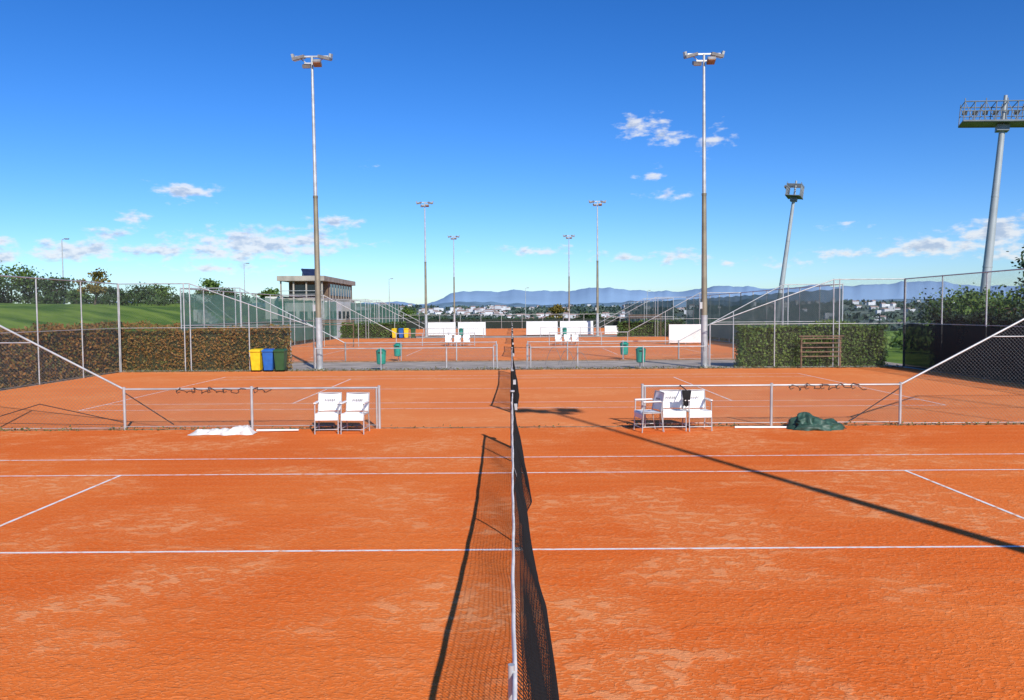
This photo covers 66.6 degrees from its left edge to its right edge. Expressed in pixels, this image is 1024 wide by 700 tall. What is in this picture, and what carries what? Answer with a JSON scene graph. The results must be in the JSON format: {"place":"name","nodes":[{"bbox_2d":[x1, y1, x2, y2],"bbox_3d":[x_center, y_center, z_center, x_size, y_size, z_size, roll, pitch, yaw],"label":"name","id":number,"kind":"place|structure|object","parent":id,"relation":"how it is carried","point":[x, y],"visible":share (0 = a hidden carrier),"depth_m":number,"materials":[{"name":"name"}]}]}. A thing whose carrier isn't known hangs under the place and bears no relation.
{"place":"outdoors","nodes":[
{"label":"outdoors","id":0,"kind":"place"},
{"bbox_2d":[409,328,604,335],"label":"clay court","id":1,"kind":"object","parent":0,"point":[506,332],"depth_m":99.42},
{"bbox_2d":[448,235,459,321],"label":"floodlight pole","id":2,"kind":"object","parent":1,"relation":"on","point":[454,237],"visible":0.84,"depth_m":120.55,"materials":[{"name":"metal"}]},
{"bbox_2d":[563,235,574,320],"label":"floodlight pole","id":3,"kind":"object","parent":1,"relation":"on","point":[569,280],"visible":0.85,"depth_m":120.57,"materials":[{"name":"metal"}]},
{"bbox_2d":[605,326,618,333],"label":"advertising banner","id":4,"kind":"object","parent":1,"relation":"on","point":[611,329],"visible":0.55,"depth_m":86.34,"materials":[{"name":"fabric"}]},
{"bbox_2d":[594,298,672,334],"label":"chain link fence","id":5,"kind":"object","parent":1,"relation":"on","point":[646,316],"visible":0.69,"depth_m":85.89,"materials":[{"name":"metal"}]},
{"bbox_2d":[0,302,1019,364],"bbox_3d":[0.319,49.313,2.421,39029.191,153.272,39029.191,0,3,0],"label":"ground","id":6,"kind":"structure","parent":0,"point":[138,314],"depth_m":67.15,"materials":[{"name":"green plant"}]},
{"bbox_2d":[0,274,24,298],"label":"tree","id":7,"kind":"object","parent":6,"relation":"on","point":[4,289],"visible":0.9,"depth_m":82.42,"materials":[{"name":"green plant"}]},
{"bbox_2d":[0,261,46,301],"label":"tree","id":8,"kind":"object","parent":6,"relation":"on","point":[23,272],"visible":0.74,"depth_m":84.53,"materials":[{"name":"green plant"}]},
{"bbox_2d":[16,276,62,300],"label":"tree","id":9,"kind":"object","parent":6,"relation":"on","point":[26,292],"visible":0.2,"depth_m":88.12,"materials":[{"name":"green plant"}]},
{"bbox_2d":[29,272,78,302],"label":"tree","id":10,"kind":"object","parent":6,"relation":"on","point":[54,284],"visible":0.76,"depth_m":85.73,"materials":[{"name":"green plant"}]},
{"bbox_2d":[66,288,92,303],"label":"tree","id":11,"kind":"object","parent":6,"relation":"on","point":[77,296],"visible":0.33,"depth_m":97.49,"materials":[{"name":"green plant"}]},
{"bbox_2d":[72,268,111,303],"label":"tree","id":12,"kind":"object","parent":6,"relation":"on","point":[97,276],"visible":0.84,"depth_m":78.88,"materials":[{"name":"green plant"}]},
{"bbox_2d":[99,285,128,301],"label":"tree","id":13,"kind":"object","parent":6,"relation":"on","point":[111,288],"visible":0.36,"depth_m":97.19,"materials":[{"name":"green plant"}]},
{"bbox_2d":[0,289,253,305],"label":"shrubs","id":14,"kind":"object","parent":6,"relation":"on","point":[148,299],"visible":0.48,"depth_m":87.61,"materials":[{"name":"green plant"}]},
{"bbox_2d":[124,281,161,301],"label":"tree","id":15,"kind":"object","parent":6,"relation":"on","point":[136,290],"visible":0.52,"depth_m":100.25,"materials":[{"name":"green plant"}]},
{"bbox_2d":[148,284,176,297],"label":"tree","id":16,"kind":"object","parent":6,"relation":"on","point":[165,289],"visible":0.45,"depth_m":106.95,"materials":[{"name":"green plant"}]},
{"bbox_2d":[194,278,222,294],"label":"tree","id":17,"kind":"object","parent":6,"relation":"on","point":[209,283],"visible":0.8,"depth_m":99.78,"materials":[{"name":"green plant"}]},
{"bbox_2d":[209,287,238,295],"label":"tree","id":18,"kind":"object","parent":6,"relation":"on","point":[227,293],"visible":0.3,"depth_m":104.74,"materials":[{"name":"green plant"}]},
{"bbox_2d":[158,321,333,345],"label":"hedge","id":19,"kind":"object","parent":6,"relation":"on","point":[177,326],"visible":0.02,"depth_m":65.08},
{"bbox_2d":[254,288,279,297],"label":"tree","id":20,"kind":"object","parent":6,"relation":"on","point":[275,291],"visible":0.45,"depth_m":112.96,"materials":[{"name":"green plant"}]},
{"bbox_2d":[265,268,354,337],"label":"clubhouse","id":21,"kind":"structure","parent":6,"relation":"on","point":[332,288],"depth_m":82.48,"materials":[{"name":"concrete"}]},
{"bbox_2d":[399,305,424,319],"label":"tree","id":22,"kind":"object","parent":6,"relation":"on","point":[409,311],"visible":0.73,"depth_m":167.15,"materials":[{"name":"green plant"}]},
{"bbox_2d":[405,317,616,328],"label":"hedge","id":23,"kind":"object","parent":6,"relation":"on","point":[513,318],"visible":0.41,"depth_m":123.58,"materials":[{"name":"green plant"}]},
{"bbox_2d":[545,303,566,318],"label":"tree","id":24,"kind":"object","parent":6,"relation":"on","point":[557,310],"visible":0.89,"depth_m":157.06,"materials":[{"name":"green plant"}]},
{"bbox_2d":[576,311,603,317],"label":"tree","id":25,"kind":"object","parent":6,"relation":"on","point":[585,314],"visible":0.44,"depth_m":174.20,"materials":[{"name":"green plant"}]},
{"bbox_2d":[380,300,954,319],"bbox_3d":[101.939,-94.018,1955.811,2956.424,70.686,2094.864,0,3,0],"label":"distant town","id":26,"kind":"object","parent":6,"relation":"on","point":[500,308],"visible":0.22,"depth_m":2039.49,"materials":[{"name":"concrete"}]},
{"bbox_2d":[398,299,1021,330],"bbox_3d":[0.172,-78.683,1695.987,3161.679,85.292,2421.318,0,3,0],"label":"distant woods","id":27,"kind":"object","parent":6,"relation":"on","point":[847,302],"visible":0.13,"depth_m":1875.81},
{"bbox_2d":[778,181,804,292],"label":"stadium floodlight mast","id":28,"kind":"object","parent":6,"relation":"on","point":[793,198],"visible":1,"depth_m":173.65,"materials":[{"name":"metal"}]},
{"bbox_2d":[884,316,933,349],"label":"shrubs","id":29,"kind":"object","parent":6,"relation":"on","point":[894,339],"visible":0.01,"depth_m":56.49,"materials":[{"name":"green plant"}]},
{"bbox_2d":[906,292,966,324],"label":"tree","id":30,"kind":"object","parent":6,"relation":"on","point":[932,312],"visible":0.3,"depth_m":80.51,"materials":[{"name":"green plant"}]},
{"bbox_2d":[914,287,1003,321],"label":"tree","id":31,"kind":"object","parent":6,"relation":"on","point":[946,297],"visible":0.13,"depth_m":72.91,"materials":[{"name":"green plant"}]},
{"bbox_2d":[929,309,1023,381],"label":"hedge","id":32,"kind":"object","parent":6,"relation":"on","point":[992,320],"visible":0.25,"depth_m":30.66,"materials":[{"name":"green plant"}]},
{"bbox_2d":[946,283,1008,314],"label":"tree","id":33,"kind":"object","parent":6,"relation":"on","point":[977,296],"visible":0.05,"depth_m":76.43,"materials":[{"name":"green plant"}]},
{"bbox_2d":[938,286,1023,318],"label":"tree","id":34,"kind":"object","parent":6,"relation":"on","point":[972,299],"visible":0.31,"depth_m":66.02,"materials":[{"name":"green plant"}]},
{"bbox_2d":[940,282,1023,319],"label":"tree","id":35,"kind":"object","parent":6,"relation":"on","point":[991,308],"visible":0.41,"depth_m":60.73,"materials":[{"name":"green plant"}]},
{"bbox_2d":[958,95,1023,294],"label":"stadium floodlight mast","id":36,"kind":"object","parent":6,"relation":"on","point":[1002,125],"visible":0.97,"depth_m":100.90,"materials":[{"name":"metal"}]},
{"bbox_2d":[988,283,1023,316],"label":"tree","id":37,"kind":"object","parent":6,"relation":"on","point":[1013,297],"visible":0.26,"depth_m":62.32,"materials":[{"name":"green plant"}]},
{"bbox_2d":[1006,246,1023,285],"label":"tree","id":38,"kind":"object","parent":6,"relation":"on","point":[1021,263],"visible":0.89,"depth_m":41.68,"materials":[{"name":"green plant"}]},
{"bbox_2d":[0,424,1023,699],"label":"clay court","id":39,"kind":"object","parent":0,"point":[824,600],"depth_m":8.12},
{"bbox_2d":[189,425,298,435],"bbox_3d":[-5.887,1.730,17.048,2.314,0.198,0.484,0,3,-2],"label":"white tarpaulin","id":40,"kind":"object","parent":39,"relation":"on","point":[243,430],"visible":1,"depth_m":16.95,"materials":[{"name":"plastic"}]},
{"bbox_2d":[313,392,342,433],"bbox_3d":[-4.043,1.385,17.169,0.550,0.864,0.570,-1,3,-3],"label":"patio chair","id":41,"kind":"object","parent":39,"relation":"on","point":[328,404],"visible":0.91,"depth_m":17.35,"materials":[{"name":"metal"}]},
{"bbox_2d":[340,392,369,433],"bbox_3d":[-3.439,1.383,17.119,0.550,0.864,0.570,0,3,4],"label":"patio chair","id":42,"kind":"object","parent":39,"relation":"on","point":[356,401],"visible":1,"depth_m":17.30,"materials":[{"name":"metal"}]},
{"bbox_2d":[0,454,1023,553],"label":"court lines","id":43,"kind":"object","parent":39,"relation":"on","point":[511,472],"visible":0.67,"depth_m":10.15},
{"bbox_2d":[0,423,1023,430],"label":"edging strip","id":44,"kind":"object","parent":39,"relation":"on","point":[508,427],"depth_m":17.70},
{"bbox_2d":[0,325,122,428],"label":"chain link fence","id":45,"kind":"object","parent":44,"relation":"on","point":[61,357],"visible":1,"depth_m":17.65,"materials":[{"name":"metal"}]},
{"bbox_2d":[122,385,380,429],"bbox_3d":[-5.902,1.313,17.684,5.845,0.980,0.068,0,3,0],"label":"fence","id":46,"kind":"object","parent":44,"relation":"on","point":[378,417],"visible":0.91,"depth_m":17.68,"materials":[{"name":"metal"}]},
{"bbox_2d":[176,387,244,393],"bbox_3d":[-6.808,0.914,17.613,1.586,0.165,0.057,0,3,0],"label":"tangled wire","id":47,"kind":"object","parent":46,"relation":"attached to","point":[209,390],"visible":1,"depth_m":17.60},
{"bbox_2d":[641,382,901,426],"bbox_3d":[5.883,1.237,17.684,5.915,0.980,0.068,0,3,0],"label":"fence","id":48,"kind":"object","parent":44,"relation":"on","point":[644,394],"visible":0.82,"depth_m":17.67,"materials":[{"name":"metal"}]},
{"bbox_2d":[680,385,690,406],"bbox_3d":[3.807,1.019,17.308,0.200,0.424,0.689,0,3,0],"label":"hanging jacket","id":49,"kind":"object","parent":48,"relation":"hanging from","point":[686,394],"visible":1,"depth_m":16.99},
{"bbox_2d":[789,383,866,390],"bbox_3d":[7.132,0.827,17.614,1.768,0.183,0.057,0,3,0],"label":"tangled wire","id":50,"kind":"object","parent":48,"relation":"attached to","point":[828,385],"visible":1,"depth_m":17.60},
{"bbox_2d":[901,318,1023,423],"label":"chain link fence","id":51,"kind":"object","parent":44,"relation":"on","point":[962,351],"visible":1,"depth_m":17.65,"materials":[{"name":"metal"}]},
{"bbox_2d":[508,390,558,699],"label":"tennis net","id":52,"kind":"object","parent":39,"relation":"on","point":[538,687],"visible":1,"depth_m":5.10,"materials":[{"name":"fabric"}]},
{"bbox_2d":[633,390,664,432],"bbox_3d":[3.020,1.343,17.094,0.570,0.864,0.550,-1,3,-12],"label":"patio chair","id":53,"kind":"object","parent":39,"relation":"on","point":[658,400],"visible":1,"depth_m":17.11,"materials":[{"name":"metal"}]},
{"bbox_2d":[659,390,686,430],"bbox_3d":[3.560,1.331,17.269,0.550,0.864,0.570,0,3,3],"label":"patio chair","id":54,"kind":"object","parent":39,"relation":"on","point":[673,398],"visible":0.87,"depth_m":17.45,"materials":[{"name":"metal"}]},
{"bbox_2d":[682,389,712,431],"bbox_3d":[4.086,1.329,17.239,0.550,0.864,0.570,-1,3,-5],"label":"patio chair","id":55,"kind":"object","parent":39,"relation":"on","point":[697,399],"visible":0.96,"depth_m":17.39,"materials":[{"name":"metal"}]},
{"bbox_2d":[735,426,786,427],"bbox_3d":[5.561,1.717,17.332,1.201,0.044,0.044,0,3,2],"label":"plastic pipe","id":56,"kind":"object","parent":39,"relation":"on","point":[760,426],"visible":1,"depth_m":17.32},
{"bbox_2d":[786,412,815,427],"bbox_3d":[6.534,1.551,17.292,0.708,0.375,0.632,-2,3,-37],"label":"green tarpaulin","id":57,"kind":"object","parent":39,"relation":"on","point":[803,417],"visible":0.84,"depth_m":17.19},
{"bbox_2d":[786,417,844,430],"bbox_3d":[6.743,1.608,17.197,1.364,0.269,0.611,0,3,0],"label":"green tarpaulin","id":58,"kind":"object","parent":39,"relation":"on","point":[828,424],"visible":0.91,"depth_m":17.03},
{"bbox_2d":[0,367,1023,429],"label":"clay court","id":59,"kind":"object","parent":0,"point":[542,393],"visible":0.67,"depth_m":23.96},
{"bbox_2d":[2,404,121,424],"bbox_3d":[-13.289,1.522,17.765,9.002,0.569,0.066,0,3,0],"label":"cable","id":60,"kind":"object","parent":59,"relation":"on","point":[62,409],"visible":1,"depth_m":17.74,"materials":[{"name":"metal"}]},
{"bbox_2d":[79,373,943,410],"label":"court lines","id":61,"kind":"object","parent":59,"relation":"on","point":[478,388],"visible":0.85,"depth_m":22.70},
{"bbox_2d":[0,364,1023,430],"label":"weeds","id":62,"kind":"object","parent":59,"relation":"on","point":[539,368],"visible":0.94,"depth_m":35.22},
{"bbox_2d":[510,347,518,406],"bbox_3d":[0.094,0.758,26.769,0.269,1.120,12.990,0,3,0],"label":"tennis net","id":63,"kind":"object","parent":59,"relation":"on","point":[514,383],"visible":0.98,"depth_m":21.65,"materials":[{"name":"fabric"}]},
{"bbox_2d":[798,335,843,367],"bbox_3d":[13.901,0.083,35.081,2.000,1.475,0.140,0,3,0],"label":"slatted wooden rack","id":64,"kind":"object","parent":59,"relation":"on","point":[839,347],"visible":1,"depth_m":35.03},
{"bbox_2d":[903,268,1023,382],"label":"chain link fence","id":65,"kind":"object","parent":59,"relation":"on","point":[925,347],"visible":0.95,"depth_m":30.57,"materials":[{"name":"metal"}]},
{"bbox_2d":[0,0,1023,304],"label":"sky","id":66,"kind":"structure","parent":0,"point":[168,141],"materials":[{"name":"blue"}]},
{"bbox_2d":[1,335,1023,390],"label":"path paving","id":67,"kind":"structure","parent":0,"point":[552,364],"depth_m":39.19,"materials":[{"name":"concrete"}]},
{"bbox_2d":[0,275,120,389],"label":"chain link fence","id":68,"kind":"object","parent":67,"relation":"on","point":[37,313],"visible":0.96,"depth_m":30.82,"materials":[{"name":"metal"}]},
{"bbox_2d":[0,320,127,389],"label":"hedge","id":69,"kind":"object","parent":67,"relation":"on","point":[106,335],"visible":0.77,"depth_m":31.13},
{"bbox_2d":[121,320,293,371],"bbox_3d":[-14.169,-0.138,36.255,7.910,2.644,1.491,0,3,0],"label":"hedge","id":70,"kind":"object","parent":67,"relation":"on","point":[262,339],"visible":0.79,"depth_m":35.86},
{"bbox_2d":[118,283,314,371],"bbox_3d":[-13.407,-1.035,35.388,8.855,4.030,0.055,0,3,0],"label":"chain link fence","id":71,"kind":"object","parent":67,"relation":"on","point":[209,327],"visible":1,"depth_m":35.38,"materials":[{"name":"metal"}]},
{"bbox_2d":[180,288,337,345],"bbox_3d":[-17.829,-2.246,60.657,0.098,4.030,37.469,0,3,0],"label":"chain link fence","id":72,"kind":"object","parent":67,"relation":"on","point":[307,313],"visible":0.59,"depth_m":55.26,"materials":[{"name":"metal"}]},
{"bbox_2d":[291,53,332,369],"bbox_3d":[-9.042,-6.306,35.931,1.881,14.512,0.745,-1,3,0],"label":"floodlight pole","id":73,"kind":"object","parent":67,"relation":"on","point":[317,305],"visible":0.93,"depth_m":35.87,"materials":[{"name":"metal"}]},
{"bbox_2d":[339,320,406,338],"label":"hedge","id":74,"kind":"object","parent":67,"relation":"on","point":[381,331],"visible":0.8,"depth_m":80.28,"materials":[{"name":"green plant"}]},
{"bbox_2d":[350,301,398,323],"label":"chain link fence","id":75,"kind":"object","parent":67,"relation":"on","point":[385,314],"visible":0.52,"depth_m":101.07,"materials":[{"name":"metal"}]},
{"bbox_2d":[337,299,421,338],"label":"chain link fence","id":76,"kind":"object","parent":67,"relation":"on","point":[368,314],"visible":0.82,"depth_m":79.30,"materials":[{"name":"metal"}]},
{"bbox_2d":[376,349,385,366],"bbox_3d":[-6.037,0.421,35.962,0.500,0.970,0.500,0,3,0],"label":"litter bin","id":77,"kind":"object","parent":67,"relation":"on","point":[383,352],"visible":0.83,"depth_m":35.79,"materials":[{"name":"plastic"}]},
{"bbox_2d":[416,201,433,336],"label":"floodlight pole","id":78,"kind":"object","parent":67,"relation":"on","point":[425,276],"visible":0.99,"depth_m":83.29,"materials":[{"name":"metal"}]},
{"bbox_2d":[428,322,455,334],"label":"advertising banner","id":79,"kind":"object","parent":67,"relation":"on","point":[448,327],"visible":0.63,"depth_m":85.53,"materials":[{"name":"fabric"}]},
{"bbox_2d":[458,322,485,335],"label":"advertising banner","id":80,"kind":"object","parent":67,"relation":"on","point":[472,328],"visible":0.88,"depth_m":85.53,"materials":[{"name":"fabric"}]},
{"bbox_2d":[315,344,708,369],"bbox_3d":[0.002,0.300,35.805,18.052,1.150,0.365,0,3,0],"label":"fence","id":81,"kind":"object","parent":67,"relation":"on","point":[496,356],"visible":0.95,"depth_m":35.65,"materials":[{"name":"metal"}]},
{"bbox_2d":[399,314,624,328],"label":"chain link fence","id":82,"kind":"object","parent":67,"relation":"on","point":[501,323],"visible":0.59,"depth_m":122.57,"materials":[{"name":"metal"}]},
{"bbox_2d":[423,327,600,337],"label":"fence","id":83,"kind":"object","parent":67,"relation":"on","point":[443,331],"visible":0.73,"depth_m":79.38,"materials":[{"name":"metal"}]},
{"bbox_2d":[145,359,884,371],"bbox_3d":[0.005,0.735,38.672,35.400,0.050,6.740,0,3,0],"label":"edging strip","id":84,"kind":"object","parent":67,"relation":"on","point":[509,369],"visible":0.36,"depth_m":35.39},
{"bbox_2d":[249,348,263,370],"bbox_3d":[-11.496,0.460,35.181,0.500,1.040,0.660,0,3,3],"label":"wheelie bin","id":85,"kind":"object","parent":84,"relation":"on","point":[256,358],"visible":0.85,"depth_m":34.95,"materials":[{"name":"yellow plastic"}]},
{"bbox_2d":[261,348,275,370],"bbox_3d":[-10.969,0.457,35.181,0.500,1.040,0.660,-1,3,-5],"label":"wheelie bin","id":86,"kind":"object","parent":84,"relation":"on","point":[268,358],"visible":0.83,"depth_m":34.94,"materials":[{"name":"blue plastic"}]},
{"bbox_2d":[273,348,287,370],"bbox_3d":[-10.417,0.456,35.131,0.500,1.040,0.660,0,3,1],"label":"wheelie bin","id":87,"kind":"object","parent":84,"relation":"on","point":[280,357],"visible":1,"depth_m":34.90,"materials":[{"name":"green plastic"}]},
{"bbox_2d":[526,321,557,335],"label":"advertising banner","id":88,"kind":"object","parent":67,"relation":"on","point":[532,327],"visible":0.88,"depth_m":85.53,"materials":[{"name":"plastic"}]},
{"bbox_2d":[560,321,592,333],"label":"advertising banner","id":89,"kind":"object","parent":67,"relation":"on","point":[576,323],"visible":0.66,"depth_m":85.53,"materials":[{"name":"fabric"}]},
{"bbox_2d":[589,200,605,335],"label":"floodlight pole","id":90,"kind":"object","parent":67,"relation":"on","point":[597,294],"visible":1,"depth_m":83.38,"materials":[{"name":"metal"}]},
{"bbox_2d":[635,347,645,367],"bbox_3d":[5.942,0.344,35.962,0.500,0.970,0.500,0,3,0],"label":"litter bin","id":91,"kind":"object","parent":67,"relation":"on","point":[639,355],"visible":0.9,"depth_m":35.78,"materials":[{"name":"plastic"}]},
{"bbox_2d":[625,298,673,322],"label":"chain link fence","id":92,"kind":"object","parent":67,"relation":"on","point":[637,314],"visible":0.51,"depth_m":100.33,"materials":[{"name":"metal"}]},
{"bbox_2d":[616,319,683,336],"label":"hedge","id":93,"kind":"object","parent":67,"relation":"on","point":[643,330],"visible":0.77,"depth_m":80.28,"materials":[{"name":"green plant"}]},
{"bbox_2d":[683,51,724,367],"bbox_3d":[8.858,-6.422,35.931,1.881,14.512,0.745,-1,3,0],"label":"floodlight pole","id":94,"kind":"object","parent":67,"relation":"on","point":[711,60],"visible":0.94,"depth_m":35.87,"materials":[{"name":"metal"}]},
{"bbox_2d":[686,284,842,340],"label":"chain link fence","id":95,"kind":"object","parent":67,"relation":"on","point":[729,305],"visible":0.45,"depth_m":54.59,"materials":[{"name":"metal"}]},
{"bbox_2d":[709,278,904,367],"bbox_3d":[13.393,-1.208,35.388,8.855,4.030,0.055,0,3,0],"label":"chain link fence","id":96,"kind":"object","parent":67,"relation":"on","point":[833,323],"visible":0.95,"depth_m":35.38,"materials":[{"name":"metal"}]},
{"bbox_2d":[734,319,889,367],"bbox_3d":[13.878,-0.261,36.239,7.097,2.460,1.415,0,3,0],"label":"hedge","id":97,"kind":"object","parent":67,"relation":"on","point":[763,337],"visible":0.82,"depth_m":35.86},
{"bbox_2d":[289,337,738,361],"bbox_3d":[-0.002,-0.344,60.656,35.500,0.001,37.200,0,3,0],"label":"clay court","id":98,"kind":"object","parent":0,"point":[504,349],"visible":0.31,"depth_m":53.81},
{"bbox_2d":[181,287,345,360],"bbox_3d":[-13.409,-1.358,41.980,8.855,4.030,0.055,0,3,0],"label":"chain link fence","id":99,"kind":"object","parent":98,"relation":"on","point":[193,325],"visible":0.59,"depth_m":41.95,"materials":[{"name":"metal"}]},
{"bbox_2d":[282,295,394,346],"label":"chain link fence","id":100,"kind":"object","parent":98,"relation":"on","point":[329,321],"visible":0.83,"depth_m":60.54,"materials":[{"name":"metal"}]},
{"bbox_2d":[322,320,354,346],"bbox_3d":[-13.508,-1.253,59.986,2.850,2.055,0.140,0,3,0],"label":"slatted wooden rack","id":101,"kind":"object","parent":98,"relation":"on","point":[341,324],"visible":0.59,"depth_m":59.91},
{"bbox_2d":[394,343,401,360],"bbox_3d":[-6.199,0.109,42.354,0.500,0.970,0.500,0,3,0],"label":"litter bin","id":102,"kind":"object","parent":98,"relation":"on","point":[397,351],"visible":0.93,"depth_m":42.16,"materials":[{"name":"plastic"}]},
{"bbox_2d":[345,340,677,360],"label":"fence","id":103,"kind":"object","parent":98,"relation":"on","point":[567,353],"visible":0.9,"depth_m":42.14,"materials":[{"name":"metal"}]},
{"bbox_2d":[396,332,627,345],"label":"fence","id":104,"kind":"object","parent":98,"relation":"on","point":[474,337],"visible":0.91,"depth_m":60.61,"materials":[{"name":"metal"}]},
{"bbox_2d":[620,342,628,358],"bbox_3d":[6.100,0.029,42.354,0.500,0.970,0.500,0,3,0],"label":"litter bin","id":105,"kind":"object","parent":98,"relation":"on","point":[624,348],"visible":0.79,"depth_m":42.17,"materials":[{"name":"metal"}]},
{"bbox_2d":[628,292,740,344],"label":"chain link fence","id":106,"kind":"object","parent":98,"relation":"on","point":[699,293],"visible":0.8,"depth_m":60.55,"materials":[{"name":"metal"}]},
{"bbox_2d":[669,324,700,344],"bbox_3d":[13.492,-1.224,60.497,2.660,1.600,0.100,0,3,0],"label":"advertising banner","id":107,"kind":"object","parent":98,"relation":"on","point":[678,331],"visible":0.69,"depth_m":60.46,"materials":[{"name":"fabric"}]},
{"bbox_2d":[678,284,841,358],"bbox_3d":[13.390,-1.531,41.980,8.855,4.030,0.055,0,3,0],"label":"chain link fence","id":108,"kind":"object","parent":98,"relation":"on","point":[782,321],"visible":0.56,"depth_m":41.96,"materials":[{"name":"metal"}]},
{"bbox_2d":[116,295,1023,308],"bbox_3d":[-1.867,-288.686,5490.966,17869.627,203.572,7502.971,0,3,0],"label":"hills","id":109,"kind":"structure","parent":0,"point":[484,304],"depth_m":7594.32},
{"bbox_2d":[361,281,1023,305],"bbox_3d":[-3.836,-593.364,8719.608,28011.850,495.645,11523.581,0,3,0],"label":"mountains","id":110,"kind":"structure","parent":0,"point":[585,295],"depth_m":11951.41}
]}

